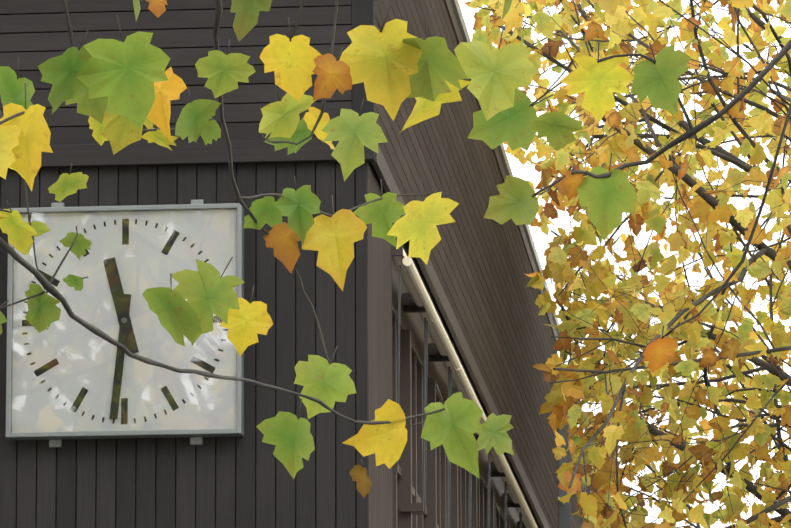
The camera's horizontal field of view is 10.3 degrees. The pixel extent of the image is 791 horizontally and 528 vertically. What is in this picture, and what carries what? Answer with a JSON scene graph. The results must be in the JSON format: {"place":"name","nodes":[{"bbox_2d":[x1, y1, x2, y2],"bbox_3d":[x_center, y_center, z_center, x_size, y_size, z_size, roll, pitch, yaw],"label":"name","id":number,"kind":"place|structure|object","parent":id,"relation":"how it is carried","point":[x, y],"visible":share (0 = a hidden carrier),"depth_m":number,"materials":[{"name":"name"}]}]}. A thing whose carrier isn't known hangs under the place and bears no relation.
{"place":"outdoors","nodes":[
{"label":"outdoors","id":0,"kind":"place"},
{"bbox_2d":[133,0,617,41],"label":"leaves","id":1,"kind":"object","parent":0,"point":[246,17],"visible":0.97,"depth_m":20.13,"materials":[{"name":"plant"}]},
{"bbox_2d":[0,0,790,497],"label":"leaves","id":2,"kind":"object","parent":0,"point":[120,93],"depth_m":13.21,"materials":[{"name":"green plant"}]},
{"bbox_2d":[458,0,790,527],"label":"sky","id":3,"kind":"structure","parent":0,"point":[541,240],"materials":[{"name":"white"}]},
{"bbox_2d":[465,0,790,527],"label":"plane tree","id":4,"kind":"object","parent":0,"point":[558,270],"depth_m":40.97,"materials":[{"name":"yellow plant"}]},
{"label":"ground","id":5,"kind":"structure","parent":0,"visible":0},
{"bbox_2d":[0,162,538,527],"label":"wall","id":6,"kind":"structure","parent":5,"relation":"on","point":[405,248],"depth_m":27.85,"materials":[{"name":"black wood"}]},
{"bbox_2d":[0,161,367,527],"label":"vertical boards","id":7,"kind":"object","parent":6,"relation":"attached to","point":[165,479],"depth_m":27.81,"materials":[{"name":"grey wood"}]},
{"bbox_2d":[6,200,243,447],"bbox_3d":[-1.714,0.366,27.893,1.500,1.578,0.135,-1,-11,5],"label":"clock","id":8,"kind":"object","parent":7,"relation":"attached to","point":[67,377],"depth_m":27.85,"materials":[{"name":"grey"}]},
{"bbox_2d":[367,162,392,527],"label":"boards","id":9,"kind":"object","parent":6,"relation":"attached to","point":[380,494],"visible":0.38,"depth_m":28.53,"materials":[{"name":"brown wood"}]},
{"bbox_2d":[392,257,518,527],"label":"side windows","id":10,"kind":"structure","parent":6,"relation":"attached to","point":[407,482],"depth_m":33.63,"materials":[{"name":"grey glass"}]},
{"bbox_2d":[392,237,537,527],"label":"window frames","id":11,"kind":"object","parent":6,"relation":"attached to","point":[416,299],"visible":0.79,"depth_m":33.41,"materials":[{"name":"beige metal"}]},
{"bbox_2d":[370,0,559,527],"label":"trim","id":12,"kind":"structure","parent":6,"relation":"attached to","point":[379,164],"depth_m":36.24,"materials":[{"name":"silver metal"}]},
{"bbox_2d":[0,0,374,168],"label":"horizontal boards","id":13,"kind":"object","parent":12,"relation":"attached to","point":[34,34],"visible":0.42,"depth_m":28.22,"materials":[{"name":"black wood"}]},
{"bbox_2d":[8,139,374,168],"bbox_3d":[-7.130,-0.588,28.599,14.047,0.140,0.054,-1,-11,5],"label":"band","id":14,"kind":"object","parent":13,"relation":"attached to","point":[179,153],"visible":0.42,"depth_m":28.07,"materials":[{"name":"grey wood"}]},
{"bbox_2d":[352,0,373,115],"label":"corner post","id":15,"kind":"object","parent":13,"relation":"attached to","point":[362,12],"depth_m":28.14,"materials":[{"name":"grey wood"}]},
{"bbox_2d":[369,0,558,527],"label":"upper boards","id":16,"kind":"object","parent":12,"relation":"attached to","point":[481,265],"visible":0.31,"depth_m":37.65,"materials":[{"name":"black wood"}]},
{"bbox_2d":[558,424,570,527],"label":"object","id":17,"kind":"object","parent":6,"relation":"attached to","point":[565,516],"depth_m":50.18,"materials":[{"name":"grey paint"}]},
{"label":"fascia","id":18,"kind":"object","parent":6,"relation":"attached to","visible":0},
{"bbox_2d":[570,453,588,527],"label":"upper boards","id":19,"kind":"object","parent":18,"relation":"attached to","point":[575,521],"visible":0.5,"depth_m":51.54,"materials":[{"name":"black wood"}]}
]}

